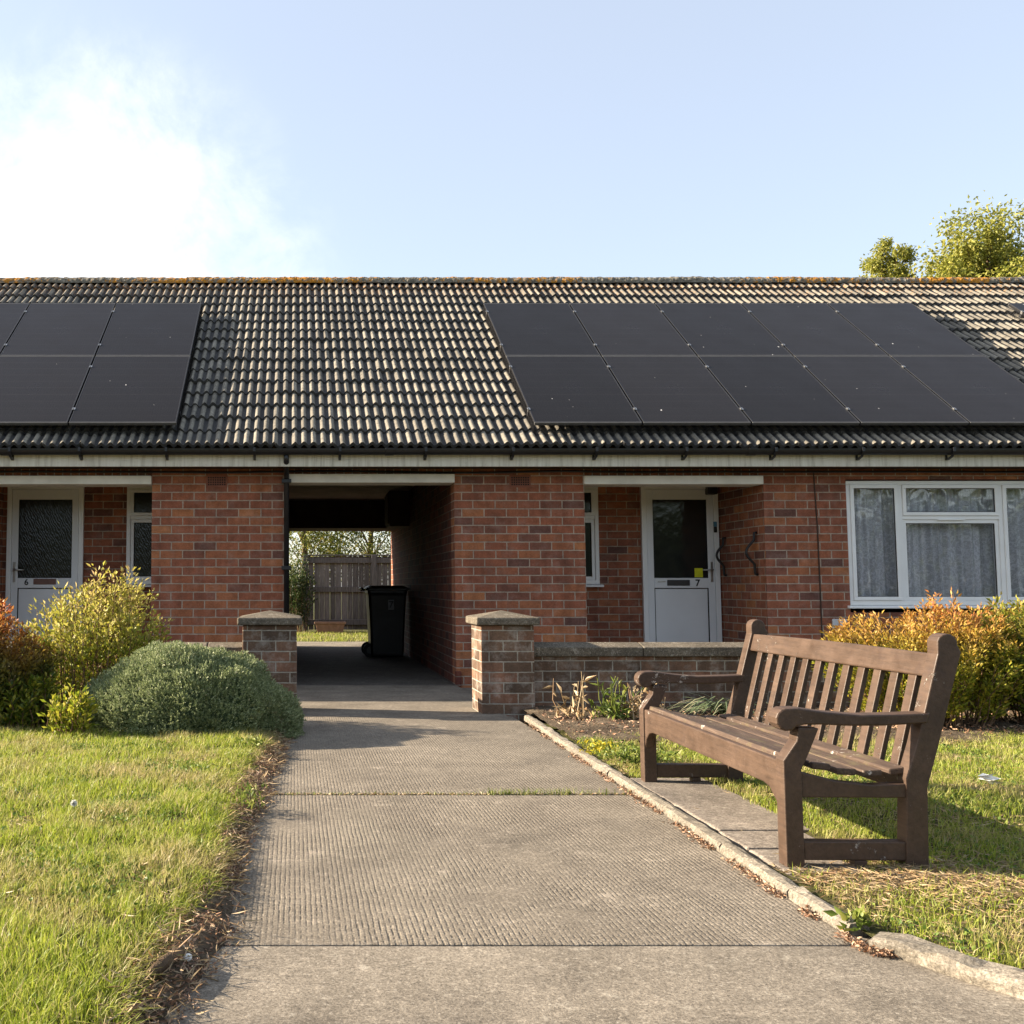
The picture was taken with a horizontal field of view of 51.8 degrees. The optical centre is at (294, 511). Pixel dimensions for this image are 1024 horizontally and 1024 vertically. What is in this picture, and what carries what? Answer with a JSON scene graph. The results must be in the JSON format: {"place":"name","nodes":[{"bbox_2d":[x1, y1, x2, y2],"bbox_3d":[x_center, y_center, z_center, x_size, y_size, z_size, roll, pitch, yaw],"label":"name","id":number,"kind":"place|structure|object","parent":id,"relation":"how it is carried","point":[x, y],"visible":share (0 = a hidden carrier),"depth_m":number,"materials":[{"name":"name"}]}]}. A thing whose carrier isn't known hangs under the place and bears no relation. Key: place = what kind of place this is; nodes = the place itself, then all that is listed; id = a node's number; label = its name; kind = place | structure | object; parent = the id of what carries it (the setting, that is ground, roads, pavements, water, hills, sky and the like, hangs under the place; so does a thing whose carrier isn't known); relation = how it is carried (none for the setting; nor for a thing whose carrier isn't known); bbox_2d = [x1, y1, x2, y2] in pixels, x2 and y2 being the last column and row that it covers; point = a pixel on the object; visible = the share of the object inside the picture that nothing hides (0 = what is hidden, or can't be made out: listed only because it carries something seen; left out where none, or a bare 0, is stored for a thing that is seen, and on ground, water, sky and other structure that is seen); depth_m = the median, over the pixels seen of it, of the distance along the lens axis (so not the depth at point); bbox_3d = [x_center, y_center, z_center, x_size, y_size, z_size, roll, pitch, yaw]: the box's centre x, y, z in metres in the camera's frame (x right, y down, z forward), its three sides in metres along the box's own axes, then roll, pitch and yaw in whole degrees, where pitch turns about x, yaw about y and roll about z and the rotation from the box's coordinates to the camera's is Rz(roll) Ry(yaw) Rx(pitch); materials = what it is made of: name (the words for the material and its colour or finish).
{"place":"outdoors","nodes":[
{"label":"outdoors","id":0,"kind":"place"},
{"bbox_2d":[1,716,281,1023],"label":"soil","id":1,"kind":"structure","parent":0,"point":[205,933],"depth_m":2.86,"materials":[{"name":"brown soil"}]},
{"bbox_2d":[0,597,62,729],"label":"russet shrub","id":2,"kind":"object","parent":1,"relation":"on","point":[27,663],"visible":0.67,"depth_m":7.03,"materials":[{"name":"red plant"}]},
{"bbox_2d":[0,672,62,730],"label":"leafy plant","id":3,"kind":"object","parent":1,"relation":"on","point":[33,695],"visible":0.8,"depth_m":6.80,"materials":[{"name":"green plant"}]},
{"bbox_2d":[37,682,100,736],"bbox_3d":[-1.414,1.289,6.447,0.395,0.408,0.322,-1,-4,14],"label":"yellow leaved plant","id":4,"kind":"object","parent":1,"relation":"on","point":[62,719],"visible":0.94,"depth_m":6.42,"materials":[{"name":"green plant"}]},
{"bbox_2d":[13,560,174,721],"bbox_3d":[-1.490,0.983,7.630,1.241,1.233,0.916,0,-4,0],"label":"golden shrub","id":5,"kind":"object","parent":1,"relation":"on","point":[113,635],"visible":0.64,"depth_m":7.51,"materials":[{"name":"yellow plant"}]},
{"bbox_2d":[183,953,191,961],"bbox_3d":[-0.283,1.174,2.678,0.027,0.020,0.024,0,-4,0],"label":"pebble","id":6,"kind":"object","parent":1,"relation":"on","point":[187,954],"visible":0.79,"depth_m":2.67,"materials":[{"name":"grey stone"}]},
{"bbox_2d":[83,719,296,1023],"bbox_3d":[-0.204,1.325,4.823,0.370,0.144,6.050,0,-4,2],"label":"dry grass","id":7,"kind":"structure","parent":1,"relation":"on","point":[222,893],"depth_m":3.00,"materials":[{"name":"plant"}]},
{"bbox_2d":[77,640,306,738],"bbox_3d":[-0.728,1.210,6.994,1.637,0.678,1.375,0,-4,0],"label":"dome shrub","id":8,"kind":"object","parent":1,"relation":"on","point":[145,688],"visible":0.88,"depth_m":6.66,"materials":[{"name":"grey plant"}]},
{"bbox_2d":[103,721,292,1023],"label":"debris","id":9,"kind":"object","parent":1,"relation":"on","point":[170,1003],"visible":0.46,"depth_m":2.98,"materials":[{"name":"brown plant"}]},
{"bbox_2d":[146,946,185,978],"bbox_3d":[-0.330,1.154,2.602,0.033,0.039,0.192,-1,-4,17],"label":"stick","id":10,"kind":"object","parent":9,"relation":"on","point":[162,964],"visible":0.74,"depth_m":2.57,"materials":[{"name":"brown wood"}]},
{"bbox_2d":[232,780,266,813],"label":"weed","id":11,"kind":"object","parent":1,"relation":"on","point":[244,795],"visible":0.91,"depth_m":4.54,"materials":[{"name":"green plant"}]},
{"bbox_2d":[0,724,283,1023],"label":"lawn","id":12,"kind":"structure","parent":0,"point":[107,919],"depth_m":3.39,"materials":[{"name":"green plant"}]},
{"bbox_2d":[70,800,76,811],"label":"dandelion","id":13,"kind":"object","parent":12,"relation":"on","point":[73,802],"visible":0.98,"depth_m":4.19,"materials":[{"name":"white plant"}]},
{"bbox_2d":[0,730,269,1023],"bbox_3d":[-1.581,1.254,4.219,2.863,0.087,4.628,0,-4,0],"label":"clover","id":14,"kind":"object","parent":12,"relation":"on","point":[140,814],"visible":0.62,"depth_m":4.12,"materials":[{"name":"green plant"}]},
{"bbox_2d":[240,734,265,749],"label":"weed","id":15,"kind":"object","parent":12,"relation":"on","point":[255,738],"visible":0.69,"depth_m":5.98,"materials":[{"name":"green plant"}]},
{"bbox_2d":[297,642,363,645],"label":"patio","id":16,"kind":"structure","parent":0,"point":[329,643],"depth_m":18.16,"materials":[{"name":"concrete"}]},
{"bbox_2d":[297,613,367,641],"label":"garden ground","id":17,"kind":"structure","parent":0,"point":[313,630],"depth_m":21.37,"materials":[{"name":"green plant"}]},
{"bbox_2d":[289,549,317,631],"bbox_3d":[-0.009,1.759,22.837,0.889,1.937,0.895,3,-5,-35],"label":"leafy shrub","id":18,"kind":"object","parent":17,"relation":"on","point":[297,591],"visible":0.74,"depth_m":22.72,"materials":[{"name":"green plant"}]},
{"bbox_2d":[289,531,364,619],"bbox_3d":[0.165,0.750,26.334,3.475,4.474,3.449,0,-4,0],"label":"garden tree","id":19,"kind":"object","parent":17,"relation":"on","point":[305,537],"visible":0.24,"depth_m":25.89,"materials":[{"name":"green plant"}]},
{"bbox_2d":[314,622,345,632],"bbox_3d":[0.788,2.551,22.474,0.694,0.245,0.318,0,-4,0],"label":"planter","id":20,"kind":"object","parent":17,"relation":"on","point":[334,627],"visible":0.94,"depth_m":22.34,"materials":[{"name":"wood"}]},
{"bbox_2d":[303,554,390,630],"bbox_3d":[3.147,1.834,23.098,5.898,1.735,0.160,0,-4,0],"label":"wooden fence","id":21,"kind":"object","parent":17,"relation":"on","point":[333,573],"visible":0.29,"depth_m":23.12,"materials":[{"name":"brown wood"}]},
{"bbox_2d":[313,531,390,585],"bbox_3d":[2.038,0.779,27.949,3.748,4.652,3.277,0,-4,0],"label":"garden tree","id":22,"kind":"object","parent":17,"relation":"on","point":[370,542],"visible":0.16,"depth_m":27.56,"materials":[{"name":"green plant"}]},
{"bbox_2d":[297,646,454,684],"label":"path","id":23,"kind":"structure","parent":0,"point":[335,665],"depth_m":12.38,"materials":[{"name":"concrete"}]},
{"bbox_2d":[359,586,408,656],"bbox_3d":[1.291,1.580,14.749,0.678,1.020,0.740,0,-4,0],"label":"wheelie bin","id":24,"kind":"object","parent":23,"relation":"on","point":[385,606],"visible":1,"depth_m":14.45,"materials":[{"name":"black plastic"}]},
{"bbox_2d":[297,685,505,715],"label":"path","id":25,"kind":"structure","parent":0,"point":[385,700],"depth_m":9.02,"materials":[{"name":"concrete"}]},
{"bbox_2d":[266,716,629,794],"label":"path","id":26,"kind":"structure","parent":0,"point":[400,755],"depth_m":5.94,"materials":[{"name":"concrete"}]},
{"bbox_2d":[524,715,616,776],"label":"kerb","id":27,"kind":"structure","parent":26,"relation":"on","point":[573,748],"depth_m":6.27,"materials":[{"name":"concrete"}]},
{"bbox_2d":[462,688,540,719],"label":"forecourt","id":28,"kind":"structure","parent":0,"point":[468,690],"depth_m":10.18,"materials":[{"name":"concrete"}]},
{"bbox_2d":[0,730,1023,1023],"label":"dry grass","id":29,"kind":"structure","parent":0,"point":[916,872],"depth_m":3.40,"materials":[{"name":"plant"}]},
{"bbox_2d":[0,0,1023,586],"label":"sky","id":30,"kind":"structure","parent":0,"point":[139,138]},
{"bbox_2d":[225,795,870,945],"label":"path","id":31,"kind":"structure","parent":0,"point":[477,870],"depth_m":3.50,"materials":[{"name":"concrete"}]},
{"bbox_2d":[266,791,628,795],"bbox_3d":[0.718,1.372,4.944,1.890,0.024,0.073,0,-4,0],"label":"debris","id":32,"kind":"object","parent":31,"relation":"on","point":[293,793],"visible":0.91,"depth_m":4.95,"materials":[{"name":"soil"}]},
{"bbox_2d":[280,786,630,795],"bbox_3d":[0.783,1.353,4.947,1.774,0.044,0.117,0,-4,0],"label":"joint moss","id":33,"kind":"object","parent":31,"relation":"on","point":[524,792],"visible":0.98,"depth_m":4.94,"materials":[{"name":"green plant"}]},
{"bbox_2d":[527,722,899,958],"bbox_3d":[1.633,1.380,5.131,0.117,0.038,4.769,0,-4,1],"label":"debris","id":34,"kind":"object","parent":31,"relation":"on","point":[861,944],"visible":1,"depth_m":3.50,"materials":[{"name":"brown plant"}]},
{"bbox_2d":[720,842,798,898],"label":"kerb","id":35,"kind":"structure","parent":31,"relation":"on","point":[763,871],"depth_m":3.54,"materials":[{"name":"concrete"}]},
{"bbox_2d":[788,886,869,936],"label":"kerb","id":36,"kind":"structure","parent":31,"relation":"on","point":[801,896],"depth_m":3.12,"materials":[{"name":"concrete"}]},
{"bbox_2d":[823,904,878,931],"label":"weed","id":37,"kind":"object","parent":31,"relation":"on","point":[860,914],"visible":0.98,"depth_m":2.94,"materials":[{"name":"green plant"}]},
{"bbox_2d":[289,592,871,937],"bbox_3d":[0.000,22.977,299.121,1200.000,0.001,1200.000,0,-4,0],"label":"ground","id":38,"kind":"structure","parent":0,"point":[546,724],"depth_m":8.01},
{"bbox_2d":[7,610,301,703],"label":"garden wall","id":39,"kind":"structure","parent":38,"relation":"on","point":[270,637],"depth_m":8.08,"materials":[{"name":"brick"}]},
{"bbox_2d":[0,276,1023,687],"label":"terraced bungalow","id":40,"kind":"object","parent":38,"relation":"on","point":[358,404],"visible":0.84,"depth_m":10.74,"materials":[{"name":"brick"}]},
{"bbox_2d":[0,303,29,353],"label":"solar panel","id":41,"kind":"object","parent":40,"relation":"attached to","point":[11,315],"visible":0.95,"depth_m":12.72,"materials":[{"name":"glass"}]},
{"bbox_2d":[10,489,78,641],"bbox_3d":[-2.865,0.736,11.635,0.764,2.002,0.109,0,-4,0],"label":"door","id":42,"kind":"structure","parent":40,"relation":"in","point":[45,522],"depth_m":11.68,"materials":[{"name":"plastic"}]},
{"bbox_2d":[0,356,93,424],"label":"solar panel","id":43,"kind":"object","parent":40,"relation":"attached to","point":[41,390],"visible":0.98,"depth_m":11.05,"materials":[{"name":"glass"}]},
{"bbox_2d":[0,303,115,357],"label":"solar panel","id":44,"kind":"object","parent":40,"relation":"attached to","point":[60,329],"visible":0.98,"depth_m":12.39,"materials":[{"name":"glass"}]},
{"bbox_2d":[0,305,201,436],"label":"bird guard","id":45,"kind":"object","parent":40,"relation":"on","point":[186,382],"visible":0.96,"depth_m":10.42,"materials":[{"name":"black metal"}]},
{"bbox_2d":[69,356,189,424],"bbox_3d":[-1.756,-1.331,11.077,1.127,0.093,1.652,0,33,0],"label":"solar panel","id":46,"kind":"object","parent":40,"relation":"attached to","point":[134,390],"visible":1,"depth_m":10.97,"materials":[{"name":"black glass"}]},
{"bbox_2d":[123,487,151,586],"bbox_3d":[-1.620,0.280,11.678,0.680,1.162,0.115,0,-4,0],"label":"window","id":47,"kind":"structure","parent":40,"relation":"in","point":[139,499],"depth_m":11.70,"materials":[{"name":"white plastic"}]},
{"bbox_2d":[96,303,200,357],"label":"solar panel","id":48,"kind":"object","parent":40,"relation":"attached to","point":[150,329],"visible":1,"depth_m":12.39,"materials":[{"name":"glass"}]},
{"bbox_2d":[484,303,600,355],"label":"solar panel","id":49,"kind":"object","parent":40,"relation":"attached to","point":[539,329],"visible":1,"depth_m":12.39,"materials":[{"name":"glass"}]},
{"bbox_2d":[506,356,641,424],"bbox_3d":[2.995,-1.331,11.077,1.127,0.093,1.652,0,33,0],"label":"solar panel","id":50,"kind":"object","parent":40,"relation":"attached to","point":[570,390],"visible":1,"depth_m":10.97,"materials":[{"name":"glass"}]},
{"bbox_2d":[584,487,603,586],"bbox_3d":[3.190,0.280,11.678,0.680,1.162,0.115,0,-4,0],"label":"window","id":51,"kind":"structure","parent":40,"relation":"in","point":[590,493],"depth_m":11.69,"materials":[{"name":"white plastic"}]},
{"bbox_2d":[569,303,696,356],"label":"solar panel","id":52,"kind":"object","parent":40,"relation":"attached to","point":[630,329],"visible":0.99,"depth_m":12.39,"materials":[{"name":"glass"}]},
{"bbox_2d":[602,356,750,424],"bbox_3d":[4.107,-1.331,11.077,1.127,0.093,1.652,0,33,0],"label":"solar panel","id":53,"kind":"object","parent":40,"relation":"attached to","point":[674,390],"visible":0.98,"depth_m":10.97,"materials":[{"name":"glass"}]},
{"bbox_2d":[646,489,716,641],"bbox_3d":[4.435,0.736,11.635,0.770,2.002,0.109,0,-4,0],"label":"door","id":54,"kind":"structure","parent":40,"relation":"in","point":[679,522],"depth_m":11.66,"materials":[{"name":"plastic"}]},
{"bbox_2d":[655,303,792,356],"bbox_3d":[5.220,-2.232,12.480,1.127,0.093,1.652,0,33,0],"label":"solar panel","id":55,"kind":"object","parent":40,"relation":"attached to","point":[720,329],"visible":0.99,"depth_m":12.39,"materials":[{"name":"glass"}]},
{"bbox_2d":[483,305,1023,435],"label":"bird guard","id":56,"kind":"object","parent":40,"relation":"on","point":[506,361],"visible":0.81,"depth_m":10.41,"materials":[{"name":"black metal"}]},
{"bbox_2d":[698,356,859,424],"bbox_3d":[5.220,-1.331,11.077,1.127,0.093,1.652,0,33,0],"label":"solar panel","id":57,"kind":"object","parent":40,"relation":"attached to","point":[776,390],"visible":1,"depth_m":10.97,"materials":[{"name":"glass"}]},
{"bbox_2d":[741,303,888,356],"bbox_3d":[6.332,-2.232,12.480,1.127,0.093,1.652,0,33,0],"label":"solar panel","id":58,"kind":"object","parent":40,"relation":"attached to","point":[809,329],"visible":0.98,"depth_m":12.39,"materials":[{"name":"glass"}]},
{"bbox_2d":[795,356,968,424],"bbox_3d":[6.332,-1.331,11.077,1.127,0.093,1.652,0,33,0],"label":"solar panel","id":59,"kind":"object","parent":40,"relation":"attached to","point":[875,390],"visible":1,"depth_m":10.97,"materials":[{"name":"glass"}]},
{"bbox_2d":[827,303,984,356],"bbox_3d":[7.444,-2.232,12.480,1.127,0.093,1.652,0,33,0],"label":"solar panel","id":60,"kind":"object","parent":40,"relation":"attached to","point":[900,329],"visible":0.99,"depth_m":12.39,"materials":[{"name":"glass"}]},
{"bbox_2d":[846,481,1023,607],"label":"window","id":61,"kind":"structure","parent":40,"relation":"in","point":[998,517],"depth_m":10.58,"materials":[{"name":"white plastic"}]},
{"bbox_2d":[891,356,1023,424],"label":"solar panel","id":62,"kind":"object","parent":40,"relation":"attached to","point":[977,390],"visible":0.98,"depth_m":11.10,"materials":[{"name":"glass"}]},
{"bbox_2d":[1005,305,1023,324],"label":"bird guard","id":63,"kind":"object","parent":40,"relation":"on","point":[1014,313],"visible":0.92,"depth_m":13.06,"materials":[{"name":"black metal"}]},
{"bbox_2d":[1008,303,1023,317],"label":"solar panel","id":64,"kind":"object","parent":40,"relation":"attached to","point":[1018,307],"visible":1,"depth_m":13.03,"materials":[{"name":"glass"}]},
{"bbox_2d":[466,610,1019,721],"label":"garden wall","id":65,"kind":"structure","parent":38,"relation":"on","point":[516,668],"depth_m":8.17,"materials":[{"name":"brick"}]},
{"bbox_2d":[859,235,919,277],"bbox_3d":[21.428,-3.192,36.392,2.267,13.827,2.149,-1,-4,14],"label":"birch tree","id":66,"kind":"object","parent":38,"relation":"on","point":[891,266],"visible":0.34,"depth_m":36.59,"materials":[{"name":"green plant"}]},
{"bbox_2d":[904,190,1023,277],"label":"birch tree","id":67,"kind":"object","parent":38,"relation":"on","point":[973,257],"visible":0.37,"depth_m":34.27,"materials":[{"name":"green plant"}]},
{"bbox_2d":[162,946,1023,1023],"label":"pavement","id":68,"kind":"structure","parent":0,"point":[551,985],"depth_m":2.56,"materials":[{"name":"concrete"}]},
{"bbox_2d":[630,778,810,832],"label":"paving","id":69,"kind":"structure","parent":0,"point":[718,809],"depth_m":4.60,"materials":[{"name":"concrete"}]},
{"bbox_2d":[634,619,960,869],"bbox_3d":[2.069,0.925,4.426,0.665,0.861,1.640,0,-4,1],"label":"park bench","id":70,"kind":"object","parent":69,"relation":"on","point":[780,747],"visible":0.94,"depth_m":3.86,"materials":[{"name":"brown paint"}]},
{"bbox_2d":[718,831,813,851],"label":"paving","id":71,"kind":"structure","parent":0,"point":[747,841],"depth_m":4.00,"materials":[{"name":"concrete"}]},
{"bbox_2d":[523,705,1023,741],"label":"soil","id":72,"kind":"structure","parent":0,"point":[591,728],"depth_m":6.98,"materials":[{"name":"brown soil"}]},
{"bbox_2d":[542,671,595,720],"bbox_3d":[2.047,1.380,7.508,0.300,0.411,0.361,2,-5,-25],"label":"dead plant","id":73,"kind":"object","parent":72,"relation":"on","point":[571,709],"visible":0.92,"depth_m":7.51,"materials":[{"name":"plant"}]},
{"bbox_2d":[588,676,646,719],"bbox_3d":[2.360,1.406,7.435,0.483,0.420,0.333,0,-4,0],"label":"leaf plant","id":74,"kind":"object","parent":72,"relation":"on","point":[609,708],"visible":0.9,"depth_m":7.41,"materials":[{"name":"green plant"}]},
{"bbox_2d":[608,683,671,719],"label":"dead plant","id":75,"kind":"object","parent":72,"relation":"on","point":[635,707],"visible":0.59,"depth_m":7.41,"materials":[{"name":"plant"}]},
{"bbox_2d":[665,692,768,714],"bbox_3d":[3.098,1.449,7.582,0.686,0.152,0.914,1,-4,-14],"label":"strap leaf plant","id":76,"kind":"object","parent":72,"relation":"on","point":[722,709],"visible":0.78,"depth_m":7.58,"materials":[{"name":"grey plant"}]},
{"bbox_2d":[527,704,1023,734],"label":"debris","id":77,"kind":"object","parent":72,"relation":"on","point":[957,724],"visible":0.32,"depth_m":7.11,"materials":[{"name":"brown soil"}]},
{"bbox_2d":[812,586,1023,729],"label":"orange tipped shrub","id":78,"kind":"object","parent":72,"relation":"on","point":[962,697],"visible":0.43,"depth_m":7.07,"materials":[{"name":"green plant"}]},
{"bbox_2d":[920,591,1023,723],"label":"lime green shrub","id":79,"kind":"object","parent":72,"relation":"on","point":[1015,615],"visible":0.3,"depth_m":7.22,"materials":[{"name":"green plant"}]},
{"bbox_2d":[554,728,1023,969],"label":"lawn","id":80,"kind":"structure","parent":0,"point":[874,930],"depth_m":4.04,"materials":[{"name":"green plant"}]},
{"bbox_2d":[565,738,618,754],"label":"weed","id":81,"kind":"object","parent":80,"relation":"on","point":[597,747],"visible":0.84,"depth_m":5.97,"materials":[{"name":"yellow plant"}]},
{"bbox_2d":[590,742,684,765],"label":"weed","id":82,"kind":"object","parent":80,"relation":"on","point":[634,754],"visible":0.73,"depth_m":5.65,"materials":[{"name":"green plant"}]},
{"bbox_2d":[608,770,732,851],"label":"kerb","id":83,"kind":"structure","parent":80,"relation":"on","point":[700,829],"depth_m":4.44,"materials":[{"name":"concrete"}]},
{"bbox_2d":[576,734,1023,957],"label":"clover","id":84,"kind":"object","parent":80,"relation":"on","point":[987,945],"visible":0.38,"depth_m":4.39,"materials":[{"name":"green plant"}]},
{"bbox_2d":[869,931,1023,999],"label":"kerb","id":85,"kind":"structure","parent":80,"relation":"on","point":[1002,978],"depth_m":2.65,"materials":[{"name":"concrete"}]},
{"bbox_2d":[978,773,1002,783],"bbox_3d":[3.470,1.333,5.070,0.117,0.050,0.059,0,-4,0],"label":"feather","id":86,"kind":"object","parent":80,"relation":"on","point":[990,779],"visible":1,"depth_m":5.07,"materials":[{"name":"white"}]},
{"bbox_2d":[749,849,858,876],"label":"paving","id":87,"kind":"structure","parent":0,"point":[767,856],"depth_m":3.66,"materials":[{"name":"concrete"}]}
]}

